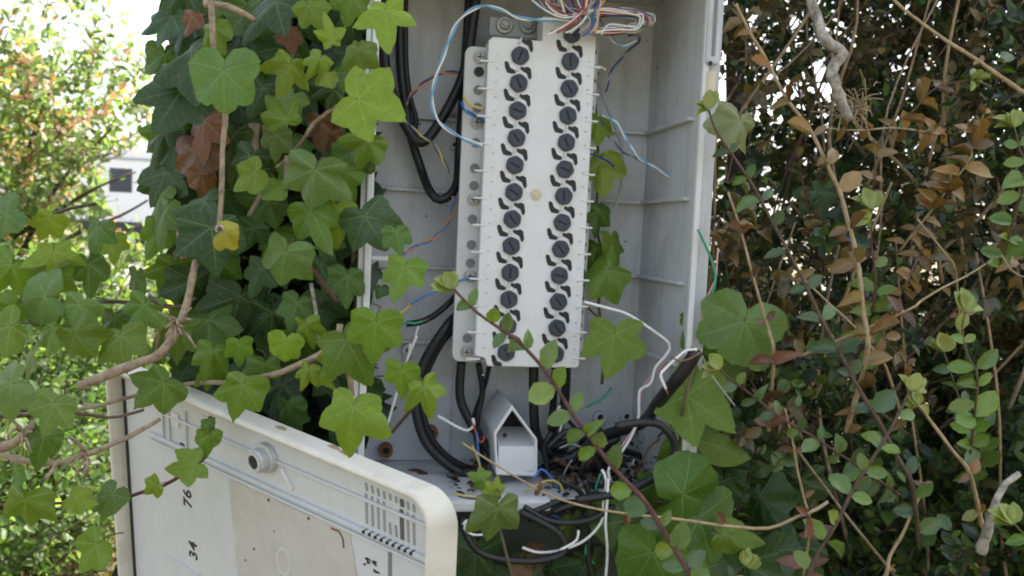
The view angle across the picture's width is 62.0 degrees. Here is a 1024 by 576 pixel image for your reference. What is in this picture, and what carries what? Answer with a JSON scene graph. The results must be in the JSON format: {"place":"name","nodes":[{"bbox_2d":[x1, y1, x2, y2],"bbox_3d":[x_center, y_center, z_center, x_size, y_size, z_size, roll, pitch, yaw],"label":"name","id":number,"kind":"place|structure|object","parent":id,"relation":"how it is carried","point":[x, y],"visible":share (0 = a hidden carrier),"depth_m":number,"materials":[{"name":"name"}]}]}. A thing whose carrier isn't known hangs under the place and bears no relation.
{"place":"outdoors","nodes":[
{"label":"outdoors","id":0,"kind":"place"},
{"bbox_2d":[4,544,113,575],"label":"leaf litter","id":1,"kind":"object","parent":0,"point":[71,566],"visible":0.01,"depth_m":1.76,"materials":[{"name":"brown plant"}]},
{"bbox_2d":[16,419,115,575],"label":"grass","id":2,"kind":"structure","parent":0,"point":[90,570],"depth_m":1.78,"materials":[{"name":"plant"}]},
{"bbox_2d":[24,250,923,314],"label":"road","id":3,"kind":"structure","parent":0,"point":[143,263],"depth_m":12.98,"materials":[{"name":"asphalt"}]},
{"bbox_2d":[70,148,163,258],"bbox_3d":[-5.213,-1.385,15.059,4.270,1.867,1.790,2,4,-10],"label":"parked van","id":4,"kind":"object","parent":3,"relation":"on","point":[126,194],"visible":0.18,"depth_m":13.96,"materials":[{"name":"paint"}]},
{"bbox_2d":[12,225,938,575],"bbox_3d":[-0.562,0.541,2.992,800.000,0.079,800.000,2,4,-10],"label":"ground","id":5,"kind":"structure","parent":0,"point":[112,565],"depth_m":1.93,"materials":[{"name":"soil"}]},
{"bbox_2d":[0,181,66,368],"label":"shrub","id":6,"kind":"object","parent":5,"relation":"on","point":[25,236],"visible":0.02,"depth_m":3.02,"materials":[{"name":"green plant"}]},
{"bbox_2d":[0,349,115,575],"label":"shrub","id":7,"kind":"object","parent":5,"relation":"on","point":[21,541],"visible":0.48,"depth_m":1.57,"materials":[{"name":"green plant"}]},
{"bbox_2d":[0,0,166,296],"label":"tree","id":8,"kind":"object","parent":5,"relation":"on","point":[24,77],"visible":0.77,"depth_m":2.98,"materials":[{"name":"green plant"}]},
{"bbox_2d":[0,223,171,547],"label":"shrub","id":9,"kind":"object","parent":5,"relation":"on","point":[35,337],"visible":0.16,"depth_m":2.01,"materials":[{"name":"green plant"}]},
{"bbox_2d":[14,228,173,421],"bbox_3d":[-1.344,0.176,2.996,0.778,0.882,1.104,2,4,-10],"label":"shrub","id":10,"kind":"object","parent":5,"relation":"on","point":[152,290],"visible":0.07,"depth_m":2.89,"materials":[{"name":"green plant"}]},
{"bbox_2d":[106,367,457,575],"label":"cabinet cover","id":11,"kind":"object","parent":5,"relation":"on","point":[268,497],"visible":0.96,"depth_m":0.58,"materials":[{"name":"plastic"}]},
{"bbox_2d":[354,0,723,575],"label":"telephone cabinet","id":12,"kind":"object","parent":5,"relation":"on","point":[664,77],"visible":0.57,"depth_m":0.69,"materials":[{"name":"plastic"}]},
{"bbox_2d":[128,0,447,457],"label":"ivy","id":13,"kind":"object","parent":12,"relation":"attached to","point":[266,147],"visible":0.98,"depth_m":0.56,"materials":[{"name":"green plant"}]},
{"bbox_2d":[0,192,222,572],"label":"ivy vine","id":14,"kind":"object","parent":13,"relation":"attached to","point":[42,278],"visible":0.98,"depth_m":0.56,"materials":[{"name":"green plant"}]},
{"bbox_2d":[0,417,36,452],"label":"bare branch","id":15,"kind":"object","parent":14,"relation":"attached to","point":[19,437],"visible":1,"depth_m":0.50,"materials":[{"name":"brown plant"}]},
{"bbox_2d":[0,408,143,418],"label":"bare branch","id":16,"kind":"object","parent":14,"relation":"attached to","point":[22,415],"visible":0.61,"depth_m":0.52,"materials":[{"name":"wood"}]},
{"bbox_2d":[0,418,160,476],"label":"bare branch","id":17,"kind":"object","parent":14,"relation":"attached to","point":[85,453],"visible":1,"depth_m":0.51,"materials":[{"name":"brown plant"}]},
{"bbox_2d":[148,295,196,308],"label":"bare branch","id":18,"kind":"object","parent":14,"relation":"attached to","point":[151,298],"visible":0.82,"depth_m":0.58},
{"bbox_2d":[77,259,199,390],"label":"bare branch","id":19,"kind":"object","parent":13,"relation":"attached to","point":[175,329],"visible":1,"depth_m":0.52,"materials":[{"name":"brown plant"}]},
{"bbox_2d":[388,335,417,421],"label":"wire","id":20,"kind":"object","parent":12,"relation":"hanging from","point":[406,360],"visible":0.57,"depth_m":0.65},
{"bbox_2d":[404,0,418,128],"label":"cable","id":21,"kind":"object","parent":12,"relation":"hanging from","point":[414,113],"visible":0.73,"depth_m":0.67,"materials":[{"name":"rubber"}]},
{"bbox_2d":[379,0,480,146],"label":"cable","id":22,"kind":"object","parent":12,"relation":"attached to","point":[415,139],"visible":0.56,"depth_m":0.66,"materials":[{"name":"rubber"}]},
{"bbox_2d":[406,294,453,326],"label":"cable","id":23,"kind":"object","parent":12,"relation":"attached to","point":[448,303],"visible":0.62,"depth_m":0.66,"materials":[{"name":"plastic"}]},
{"bbox_2d":[395,0,470,204],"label":"cable","id":24,"kind":"object","parent":12,"relation":"hanging from","point":[434,196],"visible":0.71,"depth_m":0.67,"materials":[{"name":"rubber"}]},
{"bbox_2d":[412,312,471,476],"bbox_3d":[-0.027,0.090,0.684,0.110,0.159,0.043,2,4,-10],"label":"cable","id":25,"kind":"object","parent":12,"relation":"attached to","point":[437,456],"visible":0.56,"depth_m":0.66,"materials":[{"name":"plastic"}]},
{"bbox_2d":[420,327,472,468],"bbox_3d":[-0.046,0.085,0.686,0.056,0.134,0.018,1,4,-26],"label":"cable","id":26,"kind":"object","parent":12,"relation":"attached to","point":[434,441],"visible":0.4,"depth_m":0.68,"materials":[{"name":"plastic"}]},
{"bbox_2d":[437,415,474,431],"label":"wire","id":27,"kind":"object","parent":12,"relation":"attached to","point":[455,425],"visible":1,"depth_m":0.66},
{"bbox_2d":[474,363,486,463],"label":"cable","id":28,"kind":"object","parent":12,"relation":"attached to","point":[481,399],"visible":0.86,"depth_m":0.68,"materials":[{"name":"rubber"}]},
{"bbox_2d":[469,366,491,431],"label":"cable","id":29,"kind":"object","parent":12,"relation":"attached to","point":[487,374],"visible":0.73,"depth_m":0.69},
{"bbox_2d":[482,390,536,475],"bbox_3d":[-0.002,0.115,0.682,0.036,0.055,0.064,2,4,-10],"label":"cable hood","id":30,"kind":"object","parent":12,"relation":"attached to","point":[510,436],"visible":0.97,"depth_m":0.66,"materials":[{"name":"plastic"}]},
{"bbox_2d":[430,4,595,146],"bbox_3d":[0.001,-0.151,0.616,0.119,0.101,0.003,2,4,-10],"label":"wire","id":31,"kind":"object","parent":12,"relation":"attached to","point":[443,52],"visible":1,"depth_m":0.61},
{"bbox_2d":[431,5,595,146],"bbox_3d":[0.001,-0.151,0.616,0.118,0.102,0.003,2,4,-10],"label":"wire","id":32,"kind":"object","parent":12,"relation":"attached to","point":[444,55],"visible":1,"depth_m":0.61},
{"bbox_2d":[459,509,568,564],"bbox_3d":[0.002,0.171,0.594,0.076,0.039,0.019,2,4,-10],"label":"cable","id":33,"kind":"object","parent":12,"relation":"hanging from","point":[480,552],"visible":0.97,"depth_m":0.59,"materials":[{"name":"rubber"}]},
{"bbox_2d":[452,15,600,376],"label":"terminal block","id":34,"kind":"structure","parent":12,"relation":"attached to","point":[525,184],"depth_m":0.64,"materials":[{"name":"plastic"}]},
{"bbox_2d":[406,119,449,173],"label":"wire","id":35,"kind":"object","parent":34,"relation":"attached to","point":[430,140],"visible":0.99,"depth_m":0.64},
{"bbox_2d":[403,196,454,253],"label":"wire","id":36,"kind":"object","parent":34,"relation":"attached to","point":[445,224],"visible":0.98,"depth_m":0.65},
{"bbox_2d":[406,121,451,173],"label":"wire","id":37,"kind":"object","parent":34,"relation":"attached to","point":[415,129],"visible":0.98,"depth_m":0.64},
{"bbox_2d":[403,196,455,255],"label":"wire","id":38,"kind":"object","parent":34,"relation":"attached to","point":[441,230],"visible":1,"depth_m":0.65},
{"bbox_2d":[406,72,456,104],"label":"wire","id":39,"kind":"object","parent":34,"relation":"attached to","point":[423,84],"visible":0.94,"depth_m":0.65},
{"bbox_2d":[404,70,458,103],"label":"wire","id":40,"kind":"object","parent":34,"relation":"attached to","point":[414,92],"visible":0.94,"depth_m":0.65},
{"bbox_2d":[411,278,476,304],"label":"wire","id":41,"kind":"object","parent":34,"relation":"attached to","point":[429,294],"visible":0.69,"depth_m":0.64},
{"bbox_2d":[455,361,497,459],"bbox_3d":[-0.025,0.102,0.676,0.043,0.088,0.010,2,4,-10],"label":"cable","id":42,"kind":"object","parent":34,"relation":"attached to","point":[465,412],"visible":0.78,"depth_m":0.67,"materials":[{"name":"rubber"}]},
{"bbox_2d":[594,77,623,227],"bbox_3d":[0.070,-0.105,0.673,0.039,0.114,0.014,0,5,-41],"label":"wire","id":43,"kind":"object","parent":34,"relation":"attached to","point":[620,143],"visible":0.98,"depth_m":0.68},
{"bbox_2d":[604,33,638,91],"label":"wire","id":44,"kind":"object","parent":34,"relation":"attached to","point":[618,59],"visible":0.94,"depth_m":0.67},
{"bbox_2d":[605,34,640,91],"bbox_3d":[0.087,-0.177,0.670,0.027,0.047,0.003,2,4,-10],"label":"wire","id":45,"kind":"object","parent":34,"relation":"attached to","point":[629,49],"visible":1,"depth_m":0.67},
{"bbox_2d":[584,301,670,452],"bbox_3d":[0.084,0.070,0.631,0.069,0.120,0.003,2,4,-10],"label":"wire","id":46,"kind":"object","parent":34,"relation":"attached to","point":[660,361],"visible":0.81,"depth_m":0.63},
{"bbox_2d":[601,114,669,177],"bbox_3d":[0.098,-0.110,0.662,0.061,0.046,0.003,2,4,-10],"label":"wire","id":47,"kind":"object","parent":34,"relation":"attached to","point":[632,148],"visible":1,"depth_m":0.66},
{"bbox_2d":[456,467,603,575],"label":"ivy vine","id":48,"kind":"object","parent":12,"relation":"attached to","point":[489,517],"visible":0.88,"depth_m":0.60,"materials":[{"name":"green plant"}]},
{"bbox_2d":[518,499,560,517],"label":"cable","id":49,"kind":"object","parent":12,"relation":"attached to","point":[548,505],"visible":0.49,"depth_m":0.60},
{"bbox_2d":[525,479,563,491],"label":"wire","id":50,"kind":"object","parent":12,"relation":"attached to","point":[544,481],"visible":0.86,"depth_m":0.64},
{"bbox_2d":[541,431,553,479],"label":"cable","id":51,"kind":"object","parent":12,"relation":"attached to","point":[546,441],"visible":0.82,"depth_m":0.67,"materials":[{"name":"rubber"}]},
{"bbox_2d":[446,432,656,495],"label":"soil litter","id":52,"kind":"object","parent":12,"relation":"on","point":[573,475],"visible":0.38,"depth_m":0.66,"materials":[{"name":"brown plant"}]},
{"bbox_2d":[548,367,566,452],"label":"cable","id":53,"kind":"object","parent":12,"relation":"attached to","point":[553,404],"visible":0.32,"depth_m":0.71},
{"bbox_2d":[529,367,594,472],"bbox_3d":[0.041,0.103,0.687,0.057,0.089,0.029,3,4,12],"label":"cable","id":54,"kind":"object","parent":12,"relation":"attached to","point":[533,407],"visible":0.49,"depth_m":0.69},
{"bbox_2d":[553,368,570,467],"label":"cable","id":55,"kind":"object","parent":12,"relation":"attached to","point":[565,389],"visible":0.44,"depth_m":0.69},
{"bbox_2d":[528,491,595,521],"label":"cable","id":56,"kind":"object","parent":12,"relation":"attached to","point":[547,513],"visible":0.29,"depth_m":0.63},
{"bbox_2d":[546,0,587,35],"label":"wire","id":57,"kind":"object","parent":12,"relation":"attached to","point":[554,31],"visible":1,"depth_m":0.61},
{"bbox_2d":[557,0,585,33],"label":"wire","id":58,"kind":"object","parent":57,"relation":"on","point":[569,24],"visible":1,"depth_m":0.61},
{"bbox_2d":[522,504,615,525],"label":"cable","id":59,"kind":"object","parent":12,"relation":"attached to","point":[578,521],"visible":0.95,"depth_m":0.60,"materials":[{"name":"rubber"}]},
{"bbox_2d":[522,469,606,553],"bbox_3d":[0.037,0.157,0.598,0.059,0.060,0.003,2,4,-10],"label":"wire","id":60,"kind":"object","parent":59,"relation":"on","point":[592,533],"visible":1,"depth_m":0.60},
{"bbox_2d":[559,478,588,529],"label":"cable","id":61,"kind":"object","parent":12,"relation":"attached to","point":[574,487],"visible":0.69,"depth_m":0.62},
{"bbox_2d":[551,502,598,513],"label":"cable","id":62,"kind":"object","parent":12,"relation":"attached to","point":[561,508],"visible":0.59,"depth_m":0.60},
{"bbox_2d":[567,419,594,475],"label":"cable","id":63,"kind":"object","parent":12,"relation":"attached to","point":[571,423],"visible":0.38,"depth_m":0.68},
{"bbox_2d":[580,387,611,409],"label":"wire","id":64,"kind":"object","parent":63,"relation":"attached to","point":[601,398],"visible":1,"depth_m":0.69,"materials":[{"name":"green metal"}]},
{"bbox_2d":[545,427,620,480],"bbox_3d":[0.056,0.134,0.671,0.062,0.050,0.005,2,4,-10],"label":"cable","id":65,"kind":"object","parent":12,"relation":"on","point":[555,439],"visible":0.37,"depth_m":0.67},
{"bbox_2d":[581,479,594,575],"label":"cable","id":66,"kind":"object","parent":12,"relation":"attached to","point":[587,489],"visible":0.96,"depth_m":0.61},
{"bbox_2d":[552,436,641,458],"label":"cable","id":67,"kind":"object","parent":12,"relation":"attached to","point":[627,451],"visible":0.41,"depth_m":0.71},
{"bbox_2d":[560,0,640,34],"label":"wire","id":68,"kind":"object","parent":12,"relation":"attached to","point":[615,24],"visible":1,"depth_m":0.62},
{"bbox_2d":[531,0,643,31],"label":"wire","id":69,"kind":"object","parent":68,"relation":"on","point":[555,15],"visible":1,"depth_m":0.62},
{"bbox_2d":[543,0,648,31],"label":"wire","id":70,"kind":"object","parent":69,"relation":"on","point":[559,10],"visible":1,"depth_m":0.62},
{"bbox_2d":[545,2,644,33],"bbox_3d":[0.059,-0.204,0.621,0.081,0.037,0.002,2,4,-10],"label":"wire","id":71,"kind":"object","parent":68,"relation":"on","point":[551,9],"visible":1,"depth_m":0.62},
{"bbox_2d":[580,0,638,28],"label":"wire","id":72,"kind":"object","parent":71,"relation":"on","point":[622,9],"visible":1,"depth_m":0.63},
{"bbox_2d":[547,0,651,33],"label":"wire","id":73,"kind":"object","parent":72,"relation":"on","point":[612,13],"visible":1,"depth_m":0.62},
{"bbox_2d":[578,436,632,482],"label":"cable","id":74,"kind":"object","parent":12,"relation":"attached to","point":[609,442],"visible":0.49,"depth_m":0.66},
{"bbox_2d":[581,105,647,384],"bbox_3d":[0.074,-0.032,0.642,0.046,0.225,0.104,3,4,-1],"label":"ivy vine","id":75,"kind":"object","parent":12,"relation":"attached to","point":[618,346],"visible":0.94,"depth_m":0.66,"materials":[{"name":"green plant"}]},
{"bbox_2d":[575,418,678,503],"bbox_3d":[0.082,0.121,0.598,0.074,0.061,0.006,2,4,-10],"label":"cable","id":76,"kind":"object","parent":12,"relation":"attached to","point":[665,429],"visible":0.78,"depth_m":0.60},
{"bbox_2d":[604,478,609,575],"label":"wire","id":77,"kind":"object","parent":76,"relation":"hanging from","point":[606,531],"visible":0.98,"depth_m":0.60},
{"bbox_2d":[557,347,702,466],"bbox_3d":[0.093,0.091,0.628,0.042,0.113,0.138,0,4,-35],"label":"cable","id":78,"kind":"object","parent":12,"relation":"attached to","point":[677,378],"visible":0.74,"depth_m":0.59,"materials":[{"name":"rubber"}]},
{"bbox_2d":[659,348,696,395],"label":"wire","id":79,"kind":"object","parent":78,"relation":"attached to","point":[665,368],"visible":1,"depth_m":0.56,"materials":[{"name":"white metal"}]},
{"bbox_2d":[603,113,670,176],"bbox_3d":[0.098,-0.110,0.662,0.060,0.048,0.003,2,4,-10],"label":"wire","id":80,"kind":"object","parent":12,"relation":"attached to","point":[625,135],"visible":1,"depth_m":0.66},
{"bbox_2d":[621,357,667,447],"bbox_3d":[0.096,0.090,0.637,0.040,0.078,0.002,2,4,-10],"label":"wire","id":81,"kind":"object","parent":12,"relation":"attached to","point":[645,383],"visible":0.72,"depth_m":0.64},
{"bbox_2d":[697,229,716,343],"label":"wire","id":82,"kind":"object","parent":12,"relation":"attached to","point":[710,257],"visible":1,"depth_m":0.61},
{"bbox_2d":[699,248,718,344],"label":"wire","id":83,"kind":"object","parent":12,"relation":"attached to","point":[710,290],"visible":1,"depth_m":0.61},
{"bbox_2d":[86,0,1023,575],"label":"hedge","id":84,"kind":"object","parent":5,"relation":"on","point":[818,390],"visible":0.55,"depth_m":0.85,"materials":[{"name":"green plant"}]},
{"bbox_2d":[431,270,709,575],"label":"leafy shoot","id":85,"kind":"object","parent":84,"relation":"attached to","point":[637,504],"visible":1,"depth_m":0.44,"materials":[{"name":"green plant"}]},
{"bbox_2d":[461,442,828,537],"bbox_3d":[0.077,0.119,0.497,0.217,0.047,0.019,3,4,2],"label":"dry twig","id":86,"kind":"object","parent":84,"relation":"attached to","point":[803,511],"visible":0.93,"depth_m":0.50,"materials":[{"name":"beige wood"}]},
{"bbox_2d":[588,100,838,575],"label":"ivy","id":87,"kind":"object","parent":84,"relation":"attached to","point":[701,415],"visible":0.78,"depth_m":0.60,"materials":[{"name":"green plant"}]},
{"bbox_2d":[727,547,761,575],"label":"leafy shoot","id":88,"kind":"object","parent":84,"relation":"attached to","point":[748,558],"visible":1,"depth_m":0.52,"materials":[{"name":"green plant"}]},
{"bbox_2d":[727,192,803,431],"bbox_3d":[0.179,0.022,0.590,0.074,0.173,0.042,0,5,-41],"label":"dry twig","id":89,"kind":"object","parent":84,"relation":"attached to","point":[778,357],"visible":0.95,"depth_m":0.58,"materials":[{"name":"brown plant"}]},
{"bbox_2d":[776,408,831,575],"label":"leafy twig","id":90,"kind":"object","parent":84,"relation":"attached to","point":[788,560],"visible":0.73,"depth_m":0.58,"materials":[{"name":"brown plant"}]},
{"bbox_2d":[735,3,900,432],"bbox_3d":[0.196,-0.039,0.552,0.114,0.284,0.065,2,4,-10],"label":"dry cane","id":91,"kind":"object","parent":84,"relation":"attached to","point":[850,181],"visible":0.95,"depth_m":0.55,"materials":[{"name":"brown plant"}]},
{"bbox_2d":[695,90,941,548],"bbox_3d":[0.197,0.028,0.524,0.178,0.291,0.046,2,4,-10],"label":"leafy shoot","id":92,"kind":"object","parent":84,"relation":"attached to","point":[926,529],"visible":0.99,"depth_m":0.52,"materials":[{"name":"green plant"}]},
{"bbox_2d":[700,353,902,503],"bbox_3d":[0.193,0.092,0.527,0.155,0.099,0.041,2,4,-17],"label":"leafy shoot","id":93,"kind":"object","parent":92,"relation":"attached to","point":[868,485],"visible":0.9,"depth_m":0.52,"materials":[{"name":"green plant"}]},
{"bbox_2d":[806,0,882,152],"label":"dead twig","id":94,"kind":"object","parent":84,"relation":"attached to","point":[836,62],"visible":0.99,"depth_m":0.61,"materials":[{"name":"wood"}]},
{"bbox_2d":[805,279,906,431],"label":"dry twig","id":95,"kind":"object","parent":84,"relation":"attached to","point":[900,423],"visible":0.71,"depth_m":0.58,"materials":[{"name":"brown plant"}]},
{"bbox_2d":[793,373,926,575],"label":"leafy shoot","id":96,"kind":"object","parent":84,"relation":"attached to","point":[916,382],"visible":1,"depth_m":0.50,"materials":[{"name":"green plant"}]},
{"bbox_2d":[825,187,895,378],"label":"leafy shoot","id":97,"kind":"object","parent":84,"relation":"attached to","point":[870,199],"visible":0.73,"depth_m":0.60,"materials":[{"name":"green plant"}]},
{"bbox_2d":[826,110,947,153],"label":"leafy twig","id":98,"kind":"object","parent":84,"relation":"attached to","point":[933,130],"visible":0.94,"depth_m":0.63,"materials":[{"name":"brown plant"}]},
{"bbox_2d":[801,263,985,356],"bbox_3d":[0.253,0.017,0.572,0.112,0.074,0.032,4,4,25],"label":"dry twig","id":99,"kind":"object","parent":84,"relation":"attached to","point":[897,305],"visible":0.64,"depth_m":0.56,"materials":[{"name":"brown plant"}]},
{"bbox_2d":[871,246,931,375],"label":"shoot","id":100,"kind":"object","parent":84,"relation":"attached to","point":[906,273],"visible":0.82,"depth_m":0.61,"materials":[{"name":"brown plant"}]},
{"bbox_2d":[824,68,990,271],"bbox_3d":[0.288,-0.086,0.627,0.106,0.155,0.050,4,4,25],"label":"shoot","id":101,"kind":"object","parent":84,"relation":"attached to","point":[923,84],"visible":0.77,"depth_m":0.62,"materials":[{"name":"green plant"}]},
{"bbox_2d":[883,480,933,575],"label":"dry twig","id":102,"kind":"object","parent":84,"relation":"attached to","point":[900,537],"visible":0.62,"depth_m":0.55,"materials":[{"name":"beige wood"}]},
{"bbox_2d":[885,104,994,250],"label":"shoot","id":103,"kind":"object","parent":84,"relation":"attached to","point":[943,184],"visible":1,"depth_m":0.60,"materials":[{"name":"brown plant"}]},
{"bbox_2d":[905,391,985,528],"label":"shoot","id":104,"kind":"object","parent":84,"relation":"attached to","point":[914,402],"visible":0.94,"depth_m":0.55,"materials":[{"name":"brown plant"}]},
{"bbox_2d":[975,471,1020,555],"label":"dead twig","id":105,"kind":"object","parent":104,"relation":"attached to","point":[982,545],"visible":0.98,"depth_m":0.52,"materials":[{"name":"wood"}]},
{"bbox_2d":[917,219,975,333],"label":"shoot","id":106,"kind":"object","parent":84,"relation":"attached to","point":[955,271],"visible":0.62,"depth_m":0.60,"materials":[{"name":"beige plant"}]},
{"bbox_2d":[892,0,1023,93],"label":"dry cane","id":107,"kind":"object","parent":84,"relation":"attached to","point":[977,61],"visible":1,"depth_m":0.60,"materials":[{"name":"brown plant"}]},
{"bbox_2d":[929,332,1000,481],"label":"leafy shoot","id":108,"kind":"object","parent":84,"relation":"attached to","point":[988,456],"visible":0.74,"depth_m":0.59,"materials":[{"name":"green plant"}]},
{"bbox_2d":[947,287,998,453],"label":"leafy shoot","id":109,"kind":"object","parent":108,"relation":"attached to","point":[984,404],"visible":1,"depth_m":0.55,"materials":[{"name":"green plant"}]},
{"bbox_2d":[980,109,1023,267],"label":"leafy shoot","id":110,"kind":"object","parent":84,"relation":"attached to","point":[1014,118],"visible":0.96,"depth_m":0.56,"materials":[{"name":"green plant"}]},
{"bbox_2d":[987,502,1023,545],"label":"leafy shoot","id":111,"kind":"object","parent":84,"relation":"attached to","point":[1010,514],"visible":1,"depth_m":0.50,"materials":[{"name":"green plant"}]},
{"bbox_2d":[995,254,1023,310],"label":"shoot","id":112,"kind":"object","parent":84,"relation":"attached to","point":[1014,280],"visible":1,"depth_m":0.56,"materials":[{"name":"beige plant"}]},
{"bbox_2d":[0,0,1020,253],"label":"sky","id":113,"kind":"structure","parent":0,"point":[139,18],"materials":[{"name":"white"}]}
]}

